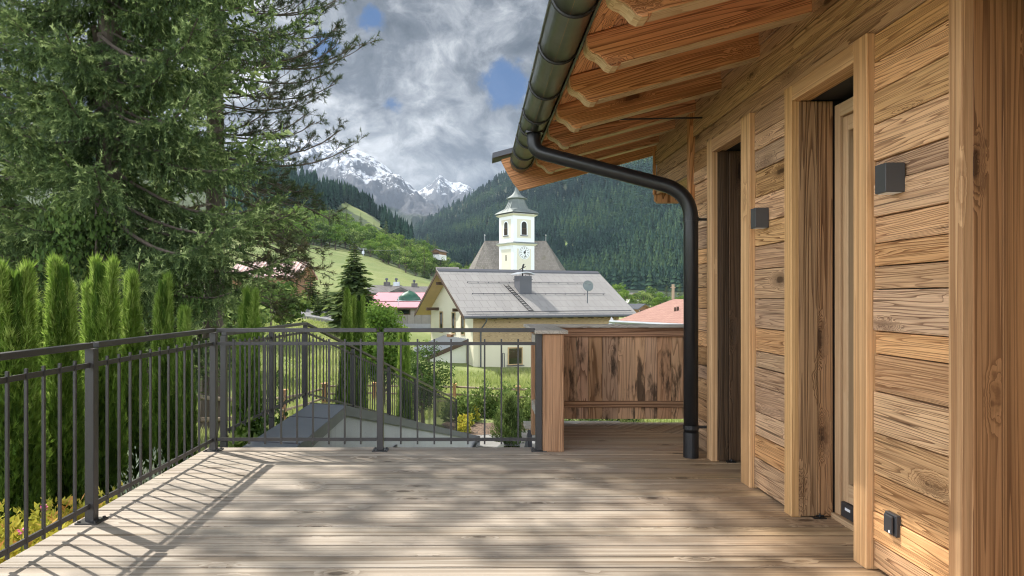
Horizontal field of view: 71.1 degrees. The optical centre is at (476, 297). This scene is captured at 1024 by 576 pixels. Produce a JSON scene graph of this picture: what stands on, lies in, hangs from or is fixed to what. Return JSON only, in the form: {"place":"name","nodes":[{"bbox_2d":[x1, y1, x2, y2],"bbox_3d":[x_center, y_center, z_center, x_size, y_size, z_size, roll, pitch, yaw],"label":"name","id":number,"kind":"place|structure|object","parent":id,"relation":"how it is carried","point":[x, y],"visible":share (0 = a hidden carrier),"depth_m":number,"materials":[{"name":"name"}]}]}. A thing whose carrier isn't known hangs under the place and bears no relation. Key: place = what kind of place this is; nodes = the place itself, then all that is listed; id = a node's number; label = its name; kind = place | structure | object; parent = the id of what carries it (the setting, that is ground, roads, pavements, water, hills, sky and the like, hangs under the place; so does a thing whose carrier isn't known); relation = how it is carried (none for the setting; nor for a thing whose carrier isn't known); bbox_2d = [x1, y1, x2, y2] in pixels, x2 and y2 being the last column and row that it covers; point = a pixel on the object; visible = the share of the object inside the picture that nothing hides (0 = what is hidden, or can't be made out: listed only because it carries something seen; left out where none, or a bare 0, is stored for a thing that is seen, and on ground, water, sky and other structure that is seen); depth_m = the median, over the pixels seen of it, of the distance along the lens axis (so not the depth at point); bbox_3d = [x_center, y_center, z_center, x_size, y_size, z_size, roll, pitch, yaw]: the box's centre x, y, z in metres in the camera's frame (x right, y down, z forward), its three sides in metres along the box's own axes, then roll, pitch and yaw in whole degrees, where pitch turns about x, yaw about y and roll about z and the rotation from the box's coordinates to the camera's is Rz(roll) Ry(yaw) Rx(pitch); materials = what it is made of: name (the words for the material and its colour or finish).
{"place":"outdoors","nodes":[
{"label":"outdoors","id":0,"kind":"place"},
{"bbox_2d":[0,109,434,307],"bbox_3d":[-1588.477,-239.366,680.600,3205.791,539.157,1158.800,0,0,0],"label":"meadow hill","id":1,"kind":"structure","parent":0,"point":[380,270],"depth_m":259.53,"materials":[{"name":"plant"}]},
{"bbox_2d":[0,92,414,243],"bbox_3d":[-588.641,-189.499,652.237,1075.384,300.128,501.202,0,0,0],"label":"ridge forest","id":2,"kind":"object","parent":1,"relation":"on","point":[335,193],"visible":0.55,"depth_m":661.11,"materials":[{"name":"plant"}]},
{"bbox_2d":[293,222,314,243],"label":"broadleaf tree","id":3,"kind":"object","parent":1,"relation":"on","point":[298,225],"visible":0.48,"depth_m":281.35,"materials":[{"name":"green plant"}]},
{"bbox_2d":[316,221,333,246],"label":"broadleaf tree","id":4,"kind":"object","parent":1,"relation":"on","point":[326,229],"visible":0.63,"depth_m":308.71,"materials":[{"name":"green plant"}]},
{"bbox_2d":[325,223,345,249],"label":"broadleaf tree","id":5,"kind":"object","parent":1,"relation":"on","point":[335,236],"visible":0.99,"depth_m":309.67,"materials":[{"name":"green plant"}]},
{"bbox_2d":[346,229,361,251],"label":"broadleaf tree","id":6,"kind":"object","parent":1,"relation":"on","point":[352,232],"visible":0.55,"depth_m":323.69,"materials":[{"name":"green plant"}]},
{"bbox_2d":[351,231,373,250],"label":"broadleaf tree","id":7,"kind":"object","parent":1,"relation":"on","point":[360,237],"visible":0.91,"depth_m":315.71,"materials":[{"name":"green plant"}]},
{"bbox_2d":[360,240,378,256],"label":"broadleaf tree","id":8,"kind":"object","parent":1,"relation":"on","point":[368,247],"visible":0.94,"depth_m":303.54,"materials":[{"name":"green plant"}]},
{"bbox_2d":[370,233,391,259],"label":"broadleaf tree","id":9,"kind":"object","parent":1,"relation":"on","point":[384,242],"visible":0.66,"depth_m":308.42,"materials":[{"name":"green plant"}]},
{"bbox_2d":[375,246,390,261],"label":"broadleaf tree","id":10,"kind":"object","parent":1,"relation":"on","point":[382,251],"visible":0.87,"depth_m":289.89,"materials":[{"name":"green plant"}]},
{"bbox_2d":[388,247,408,267],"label":"broadleaf tree","id":11,"kind":"object","parent":1,"relation":"on","point":[396,252],"visible":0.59,"depth_m":286.56,"materials":[{"name":"green plant"}]},
{"bbox_2d":[394,249,418,272],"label":"broadleaf tree","id":12,"kind":"object","parent":1,"relation":"on","point":[403,259],"visible":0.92,"depth_m":270.10,"materials":[{"name":"green plant"}]},
{"bbox_2d":[408,259,422,275],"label":"broadleaf tree","id":13,"kind":"object","parent":1,"relation":"on","point":[414,264],"visible":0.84,"depth_m":266.65,"materials":[{"name":"green plant"}]},
{"bbox_2d":[417,248,429,278],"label":"spruce tree","id":14,"kind":"object","parent":1,"relation":"on","point":[427,276],"visible":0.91,"depth_m":258.14,"materials":[{"name":"green plant"}]},
{"bbox_2d":[431,249,447,260],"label":"alpine house","id":15,"kind":"structure","parent":1,"relation":"on","point":[438,254],"depth_m":390.85,"materials":[{"name":"white paint"}]},
{"bbox_2d":[0,0,547,190],"label":"sky","id":16,"kind":"structure","parent":0,"point":[444,89],"materials":[{"name":"grey"}]},
{"bbox_2d":[301,308,333,319],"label":"village road","id":17,"kind":"structure","parent":0,"point":[308,312],"depth_m":65.62,"materials":[{"name":"asphalt"}]},
{"bbox_2d":[235,135,440,226],"bbox_3d":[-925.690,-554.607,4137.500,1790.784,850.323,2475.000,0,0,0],"label":"snowy ridge","id":18,"kind":"structure","parent":0,"point":[380,181],"depth_m":3822.65,"materials":[{"name":"snow"}]},
{"bbox_2d":[11,304,678,537],"bbox_3d":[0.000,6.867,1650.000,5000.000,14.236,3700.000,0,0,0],"label":"ground","id":19,"kind":"structure","parent":0,"point":[420,336],"depth_m":50.85,"materials":[{"name":"plant"}]},
{"bbox_2d":[0,175,46,308],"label":"backdrop tree","id":20,"kind":"object","parent":19,"relation":"on","point":[13,210],"visible":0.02,"depth_m":29.90,"materials":[{"name":"green plant"}]},
{"bbox_2d":[4,252,47,319],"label":"sapling","id":21,"kind":"object","parent":19,"relation":"on","point":[36,281],"visible":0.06,"depth_m":12.43,"materials":[{"name":"green plant"}]},
{"bbox_2d":[0,256,54,523],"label":"arborvitae","id":22,"kind":"object","parent":19,"relation":"on","point":[18,298],"visible":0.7,"depth_m":5.39,"materials":[{"name":"green plant"}]},
{"bbox_2d":[33,300,45,479],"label":"arborvitae","id":23,"kind":"object","parent":19,"relation":"on","point":[39,320],"visible":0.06,"depth_m":6.84,"materials":[{"name":"green plant"}]},
{"bbox_2d":[0,0,86,316],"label":"spruce tree","id":24,"kind":"object","parent":19,"relation":"on","point":[4,186],"visible":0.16,"depth_m":14.03,"materials":[{"name":"green plant"}]},
{"bbox_2d":[34,249,84,512],"bbox_3d":[-3.526,0.837,6.056,0.504,2.537,0.510,0,0,-17],"label":"arborvitae","id":25,"kind":"object","parent":19,"relation":"on","point":[62,322],"visible":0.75,"depth_m":5.98,"materials":[{"name":"green plant"}]},
{"bbox_2d":[0,481,122,563],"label":"ground cover","id":26,"kind":"object","parent":19,"relation":"on","point":[34,524],"visible":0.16,"depth_m":4.47,"materials":[{"name":"yellow plant"}]},
{"bbox_2d":[27,192,148,338],"bbox_3d":[-6.212,0.491,11.287,1.418,4.326,2.200,0,0,23],"label":"sapling","id":27,"kind":"object","parent":19,"relation":"on","point":[70,227],"visible":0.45,"depth_m":11.00,"materials":[{"name":"green plant"}]},
{"bbox_2d":[78,251,132,499],"bbox_3d":[-3.510,0.870,6.640,0.541,2.648,0.555,0,0,15],"label":"arborvitae","id":28,"kind":"object","parent":19,"relation":"on","point":[101,315],"visible":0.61,"depth_m":6.59,"materials":[{"name":"green plant"}]},
{"bbox_2d":[111,447,157,499],"bbox_3d":[-2.330,1.401,4.982,0.468,0.696,0.495,0,0,0],"label":"silver shrub","id":29,"kind":"object","parent":19,"relation":"on","point":[136,485],"visible":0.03,"depth_m":5.01,"materials":[{"name":"grey plant"}]},
{"bbox_2d":[119,266,157,490],"bbox_3d":[-3.510,0.960,7.264,0.511,2.605,0.496,0,0,-36],"label":"arborvitae","id":30,"kind":"object","parent":19,"relation":"on","point":[131,318],"visible":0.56,"depth_m":7.16,"materials":[{"name":"green plant"}]},
{"bbox_2d":[0,0,323,400],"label":"spruce tree","id":31,"kind":"object","parent":19,"relation":"on","point":[109,127],"visible":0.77,"depth_m":11.41,"materials":[{"name":"green plant"}]},
{"bbox_2d":[119,254,208,390],"bbox_3d":[-5.183,0.992,11.314,1.737,3.415,1.119,0,0,28],"label":"sapling","id":32,"kind":"object","parent":19,"relation":"on","point":[200,306],"visible":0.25,"depth_m":11.25,"materials":[{"name":"green plant"}]},
{"bbox_2d":[147,270,182,474],"bbox_3d":[-3.476,1.002,7.948,0.450,2.714,0.455,0,0,-31],"label":"arborvitae","id":33,"kind":"object","parent":19,"relation":"on","point":[163,318],"visible":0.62,"depth_m":7.89,"materials":[{"name":"green plant"}]},
{"bbox_2d":[142,447,187,483],"bbox_3d":[-2.365,1.496,5.481,0.470,0.678,0.478,0,0,0],"label":"silver shrub","id":34,"kind":"object","parent":19,"relation":"on","point":[163,461],"visible":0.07,"depth_m":5.53,"materials":[{"name":"grey plant"}]},
{"bbox_2d":[175,303,197,462],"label":"arborvitae","id":35,"kind":"object","parent":19,"relation":"on","point":[184,323],"visible":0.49,"depth_m":8.84,"materials":[{"name":"green plant"}]},
{"bbox_2d":[178,281,231,377],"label":"backdrop tree","id":36,"kind":"object","parent":19,"relation":"on","point":[195,294],"visible":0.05,"depth_m":37.59,"materials":[{"name":"green plant"}]},
{"bbox_2d":[28,0,382,432],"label":"pine tree","id":37,"kind":"object","parent":19,"relation":"on","point":[284,187],"visible":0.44,"depth_m":16.52,"materials":[{"name":"green plant"}]},
{"bbox_2d":[174,303,237,374],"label":"broadleaf tree","id":38,"kind":"object","parent":19,"relation":"on","point":[227,318],"visible":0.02,"depth_m":29.52,"materials":[{"name":"green plant"}]},
{"bbox_2d":[218,406,261,446],"bbox_3d":[-2.338,1.571,6.850,0.656,1.012,0.715,0,0,-19],"label":"plant","id":39,"kind":"object","parent":19,"relation":"on","point":[236,435],"visible":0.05,"depth_m":6.94,"materials":[{"name":"green plant"}]},
{"bbox_2d":[231,284,267,446],"bbox_3d":[-3.396,1.276,10.592,0.582,3.009,0.598,0,0,33],"label":"arborvitae","id":40,"kind":"object","parent":19,"relation":"on","point":[248,314],"visible":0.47,"depth_m":10.50,"materials":[{"name":"green plant"}]},
{"bbox_2d":[225,297,274,337],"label":"broadleaf tree","id":41,"kind":"object","parent":19,"relation":"on","point":[265,318],"visible":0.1,"depth_m":39.94,"materials":[{"name":"green plant"}]},
{"bbox_2d":[233,277,285,322],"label":"broadleaf tree","id":42,"kind":"object","parent":19,"relation":"on","point":[263,300],"visible":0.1,"depth_m":49.09,"materials":[{"name":"green plant"}]},
{"bbox_2d":[194,383,325,421],"bbox_3d":[-6.520,3.591,23.839,0.512,4.145,21.664,0,0,-5],"label":"rail fence","id":43,"kind":"object","parent":19,"relation":"on","point":[202,419],"visible":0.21,"depth_m":24.94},
{"bbox_2d":[250,371,288,436],"bbox_3d":[-2.888,1.753,10.176,0.661,1.451,0.658,0,0,-44],"label":"plant","id":44,"kind":"object","parent":19,"relation":"on","point":[276,419],"visible":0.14,"depth_m":10.18,"materials":[{"name":"green plant"}]},
{"bbox_2d":[146,400,395,453],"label":"bank grass","id":45,"kind":"structure","parent":19,"relation":"on","point":[202,436],"depth_m":15.19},
{"bbox_2d":[259,287,283,325],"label":"young tree","id":46,"kind":"object","parent":19,"relation":"on","point":[274,293],"visible":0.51,"depth_m":45.73,"materials":[{"name":"green plant"}]},
{"bbox_2d":[232,262,317,297],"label":"corrugated roofed barn","id":47,"kind":"structure","parent":19,"relation":"on","point":[243,267],"depth_m":79.00,"materials":[{"name":"white"}]},
{"bbox_2d":[262,280,314,340],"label":"broadleaf tree","id":48,"kind":"object","parent":19,"relation":"on","point":[297,308],"visible":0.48,"depth_m":51.61,"materials":[{"name":"green plant"}]},
{"bbox_2d":[231,316,373,391],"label":"hedge","id":49,"kind":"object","parent":19,"relation":"on","point":[315,322],"depth_m":48.61,"materials":[{"name":"plant"}]},
{"bbox_2d":[301,270,320,308],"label":"conifer","id":50,"kind":"object","parent":19,"relation":"on","point":[313,295],"visible":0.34,"depth_m":69.78,"materials":[{"name":"green plant"}]},
{"bbox_2d":[289,312,332,321],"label":"road wall","id":51,"kind":"structure","parent":19,"relation":"on","point":[318,318],"depth_m":62.81,"materials":[{"name":"grey concrete"}]},
{"bbox_2d":[310,296,324,315],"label":"conifer","id":52,"kind":"object","parent":19,"relation":"on","point":[317,307],"visible":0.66,"depth_m":65.79,"materials":[{"name":"green plant"}]},
{"bbox_2d":[315,282,334,311],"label":"conifer","id":53,"kind":"object","parent":19,"relation":"on","point":[324,301],"visible":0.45,"depth_m":68.81,"materials":[{"name":"green plant"}]},
{"bbox_2d":[334,286,357,405],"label":"arborvitae","id":54,"kind":"object","parent":19,"relation":"on","point":[347,320],"visible":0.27,"depth_m":13.91,"materials":[{"name":"green plant"}]},
{"bbox_2d":[320,243,377,327],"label":"spruce tree","id":55,"kind":"object","parent":19,"relation":"on","point":[355,281],"visible":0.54,"depth_m":57.48,"materials":[{"name":"green plant"}]},
{"bbox_2d":[351,292,369,409],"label":"arborvitae","id":56,"kind":"object","parent":19,"relation":"on","point":[358,313],"visible":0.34,"depth_m":14.25,"materials":[{"name":"green plant"}]},
{"bbox_2d":[243,403,479,446],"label":"roof","id":57,"kind":"structure","parent":19,"relation":"on","point":[391,426],"depth_m":9.32,"materials":[{"name":"metal"}]},
{"bbox_2d":[220,322,456,446],"bbox_3d":[-1.550,2.222,13.155,0.283,3.813,13.393,0,0,8],"label":"railing","id":58,"kind":"object","parent":57,"relation":"on","point":[442,411],"visible":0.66,"depth_m":9.11,"materials":[{"name":"metal"}]},
{"bbox_2d":[367,278,415,295],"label":"dark roofed house","id":59,"kind":"structure","parent":19,"relation":"on","point":[395,287],"depth_m":101.99,"materials":[{"name":"grey tile"}]},
{"bbox_2d":[364,299,420,405],"bbox_3d":[-4.421,2.812,32.858,3.694,5.521,3.778,0,0,-29],"label":"broadleaf tree","id":60,"kind":"object","parent":19,"relation":"on","point":[380,318],"visible":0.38,"depth_m":32.10,"materials":[{"name":"green plant"}]},
{"bbox_2d":[368,293,430,327],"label":"pink roofed building","id":61,"kind":"structure","parent":19,"relation":"on","point":[408,309],"depth_m":80.50,"materials":[{"name":"metal"}]},
{"bbox_2d":[395,290,420,300],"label":"dome roof","id":62,"kind":"object","parent":61,"relation":"on","point":[409,295],"visible":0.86,"depth_m":85.92,"materials":[{"name":"metal"}]},
{"bbox_2d":[395,326,411,419],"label":"arborvitae","id":63,"kind":"object","parent":19,"relation":"on","point":[406,352],"visible":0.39,"depth_m":17.21,"materials":[{"name":"green plant"}]},
{"bbox_2d":[403,280,427,292],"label":"dark roofed house","id":64,"kind":"structure","parent":19,"relation":"on","point":[415,287],"depth_m":111.58,"materials":[{"name":"grey tile"}]},
{"bbox_2d":[395,354,443,422],"bbox_3d":[-1.899,3.189,23.838,1.678,2.614,1.656,0,0,-36],"label":"garden shrub","id":65,"kind":"object","parent":19,"relation":"on","point":[414,370],"visible":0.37,"depth_m":23.88,"materials":[{"name":"green plant"}]},
{"bbox_2d":[325,382,530,403],"bbox_3d":[0.900,4.927,34.388,16.821,1.598,1.568,0,0,8],"label":"rail fence","id":66,"kind":"object","parent":19,"relation":"on","point":[454,387],"visible":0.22,"depth_m":35.08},
{"bbox_2d":[409,340,456,408],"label":"broadleaf tree","id":67,"kind":"object","parent":19,"relation":"on","point":[430,371],"visible":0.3,"depth_m":29.69,"materials":[{"name":"green plant"}]},
{"bbox_2d":[196,338,683,421],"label":"meadow grass","id":68,"kind":"structure","parent":19,"relation":"on","point":[474,381],"depth_m":42.07,"materials":[{"name":"plant"}]},
{"bbox_2d":[413,335,467,362],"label":"lean to","id":69,"kind":"object","parent":19,"relation":"on","point":[458,353],"visible":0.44,"depth_m":53.31,"materials":[{"name":"paint"}]},
{"bbox_2d":[452,414,530,434],"bbox_3d":[0.500,4.301,24.300,3.400,0.234,5.400,0,0,0],"label":"garden bed","id":70,"kind":"object","parent":19,"relation":"on","point":[477,428],"visible":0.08,"depth_m":23.17,"materials":[{"name":"brown soil"}]},
{"bbox_2d":[448,391,477,421],"bbox_3d":[-0.647,3.833,24.958,1.480,1.148,1.255,0,0,0],"label":"garden shrub","id":71,"kind":"object","parent":70,"relation":"on","point":[462,406],"visible":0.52,"depth_m":24.74,"materials":[{"name":"green plant"}]},
{"bbox_2d":[457,418,471,432],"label":"yellow shrub","id":72,"kind":"object","parent":70,"relation":"on","point":[461,426],"visible":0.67,"depth_m":22.28,"materials":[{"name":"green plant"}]},
{"bbox_2d":[457,413,474,425],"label":"yellow shrub","id":73,"kind":"object","parent":70,"relation":"on","point":[460,418],"visible":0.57,"depth_m":23.79,"materials":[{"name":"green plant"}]},
{"bbox_2d":[460,378,495,418],"bbox_3d":[0.062,3.709,26.258,1.758,1.518,1.572,0,0,27],"label":"garden shrub","id":74,"kind":"object","parent":70,"relation":"on","point":[479,398],"visible":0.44,"depth_m":26.04,"materials":[{"name":"green plant"}]},
{"bbox_2d":[479,381,524,419],"bbox_3d":[0.941,3.711,25.726,1.807,1.478,1.708,0,0,34],"label":"garden shrub","id":75,"kind":"object","parent":70,"relation":"on","point":[496,403],"visible":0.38,"depth_m":25.61,"materials":[{"name":"green plant"}]},
{"bbox_2d":[475,432,534,445],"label":"gravel path","id":76,"kind":"structure","parent":19,"relation":"on","point":[507,441],"depth_m":20.11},
{"bbox_2d":[475,435,503,446],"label":"stone slab","id":77,"kind":"structure","parent":76,"relation":"on","point":[490,444],"depth_m":19.54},
{"bbox_2d":[489,390,528,446],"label":"juniper","id":78,"kind":"object","parent":19,"relation":"on","point":[509,408],"visible":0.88,"depth_m":20.12,"materials":[{"name":"green plant"}]},
{"bbox_2d":[469,187,565,270],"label":"church","id":79,"kind":"structure","parent":19,"relation":"on","point":[516,246],"depth_m":126.09,"materials":[{"name":"white paint"}]},
{"bbox_2d":[414,264,635,366],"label":"neighbour house","id":80,"kind":"structure","parent":19,"relation":"on","point":[478,298],"depth_m":55.66,"materials":[{"name":"beige paint"}]},
{"bbox_2d":[451,312,455,334],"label":"window","id":81,"kind":"structure","parent":80,"relation":"in","point":[453,314],"depth_m":56.00,"materials":[{"name":"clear glass"}]},
{"bbox_2d":[507,347,523,365],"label":"window","id":82,"kind":"structure","parent":80,"relation":"in","point":[512,351],"depth_m":53.75,"materials":[{"name":"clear glass"}]},
{"bbox_2d":[583,280,592,302],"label":"satellite dish","id":83,"kind":"object","parent":80,"relation":"on","point":[587,285],"visible":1,"depth_m":56.70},
{"bbox_2d":[519,382,530,420],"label":"garden shrub","id":84,"kind":"object","parent":19,"relation":"on","point":[526,413],"visible":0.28,"depth_m":25.06,"materials":[{"name":"green plant"}]},
{"bbox_2d":[520,421,619,446],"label":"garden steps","id":85,"kind":"structure","parent":19,"relation":"on","point":[527,425],"depth_m":7.48,"materials":[{"name":"stone"}]},
{"bbox_2d":[612,283,628,297],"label":"broadleaf tree","id":86,"kind":"object","parent":19,"relation":"on","point":[618,287],"visible":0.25,"depth_m":329.28,"materials":[{"name":"green plant"}]},
{"bbox_2d":[629,304,650,312],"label":"alpine house","id":87,"kind":"structure","parent":19,"relation":"on","point":[636,308],"depth_m":213.60,"materials":[{"name":"white paint"}]},
{"bbox_2d":[633,290,653,303],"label":"broadleaf tree","id":88,"kind":"object","parent":19,"relation":"on","point":[642,296],"visible":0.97,"depth_m":337.80,"materials":[{"name":"green plant"}]},
{"bbox_2d":[609,284,683,323],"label":"terracotta house","id":89,"kind":"structure","parent":19,"relation":"on","point":[670,311],"depth_m":42.01,"materials":[{"name":"tile"}]},
{"bbox_2d":[645,286,663,305],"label":"broadleaf tree","id":90,"kind":"object","parent":19,"relation":"on","point":[652,290],"visible":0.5,"depth_m":374.09,"materials":[{"name":"green plant"}]},
{"bbox_2d":[651,291,671,305],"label":"broadleaf tree","id":91,"kind":"object","parent":19,"relation":"on","point":[657,300],"visible":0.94,"depth_m":341.17,"materials":[{"name":"green plant"}]},
{"bbox_2d":[492,0,1023,575],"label":"timber chalet","id":92,"kind":"object","parent":19,"relation":"on","point":[852,350],"visible":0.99,"depth_m":3.84,"materials":[{"name":"brown wood"}]},
{"bbox_2d":[751,208,768,228],"bbox_3d":[1.780,-0.498,4.498,0.084,0.127,0.082,0,0,0],"label":"wall lamp","id":93,"kind":"object","parent":92,"relation":"attached to","point":[759,218],"visible":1,"depth_m":4.46,"materials":[{"name":"metal"}]},
{"bbox_2d":[843,113,852,504],"bbox_3d":[2.074,0.064,3.690,0.050,2.143,0.616,0,0,0],"label":"door","id":94,"kind":"structure","parent":92,"relation":"in","point":[847,120],"depth_m":3.95,"materials":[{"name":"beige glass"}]},
{"bbox_2d":[875,162,904,194],"bbox_3d":[1.780,-0.511,3.079,0.084,0.127,0.082,0,0,0],"label":"wall lamp","id":95,"kind":"object","parent":92,"relation":"attached to","point":[889,178],"visible":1,"depth_m":3.04,"materials":[{"name":"metal"}]},
{"bbox_2d":[884,510,900,537],"bbox_3d":[1.806,0.987,3.115,0.040,0.094,0.088,0,0,0],"label":"power socket","id":96,"kind":"object","parent":92,"relation":"attached to","point":[892,522],"visible":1,"depth_m":3.09,"materials":[{"name":"plastic"}]},
{"bbox_2d":[417,175,474,207],"bbox_3d":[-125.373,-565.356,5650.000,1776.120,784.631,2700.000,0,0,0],"label":"snowy peak","id":97,"kind":"structure","parent":0,"point":[440,191],"depth_m":5063.69,"materials":[{"name":"snow"}]},
{"bbox_2d":[423,162,683,303],"bbox_3d":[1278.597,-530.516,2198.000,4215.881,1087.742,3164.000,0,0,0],"label":"forest mountain","id":98,"kind":"structure","parent":0,"point":[680,293],"depth_m":1355.53,"materials":[{"name":"plant"}]},
{"bbox_2d":[409,156,698,291],"bbox_3d":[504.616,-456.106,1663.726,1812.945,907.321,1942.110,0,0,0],"label":"mountain forest","id":99,"kind":"object","parent":98,"relation":"on","point":[461,236],"visible":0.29,"depth_m":1119.96,"materials":[{"name":"plant"}]},
{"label":"deck substructure","id":100,"kind":"structure","parent":0,"visible":0},
{"bbox_2d":[564,422,683,446],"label":"balcony deck","id":101,"kind":"structure","parent":100,"relation":"on","point":[625,434],"depth_m":6.53,"materials":[{"name":"wood"}]},
{"bbox_2d":[523,324,683,451],"bbox_3d":[1.460,0.807,6.475,1.980,1.086,1.470,0,0,0],"label":"timber screen","id":102,"kind":"object","parent":101,"relation":"on","point":[612,371],"visible":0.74,"depth_m":7.10,"materials":[{"name":"wood"}]},
{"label":"deck joists","id":103,"kind":"structure","parent":0,"visible":0},
{"bbox_2d":[0,447,888,575],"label":"wooden deck","id":104,"kind":"structure","parent":103,"relation":"on","point":[443,511],"depth_m":3.99,"materials":[{"name":"wood"}]},
{"bbox_2d":[0,328,214,559],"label":"railing","id":105,"kind":"object","parent":104,"relation":"on","point":[90,366],"visible":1,"depth_m":3.96,"materials":[{"name":"metal"}]},
{"bbox_2d":[203,328,546,451],"bbox_3d":[-0.816,0.750,5.840,2.792,1.000,0.124,0,0,0],"label":"railing","id":106,"kind":"object","parent":104,"relation":"on","point":[380,343],"visible":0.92,"depth_m":5.83,"materials":[{"name":"metal"}]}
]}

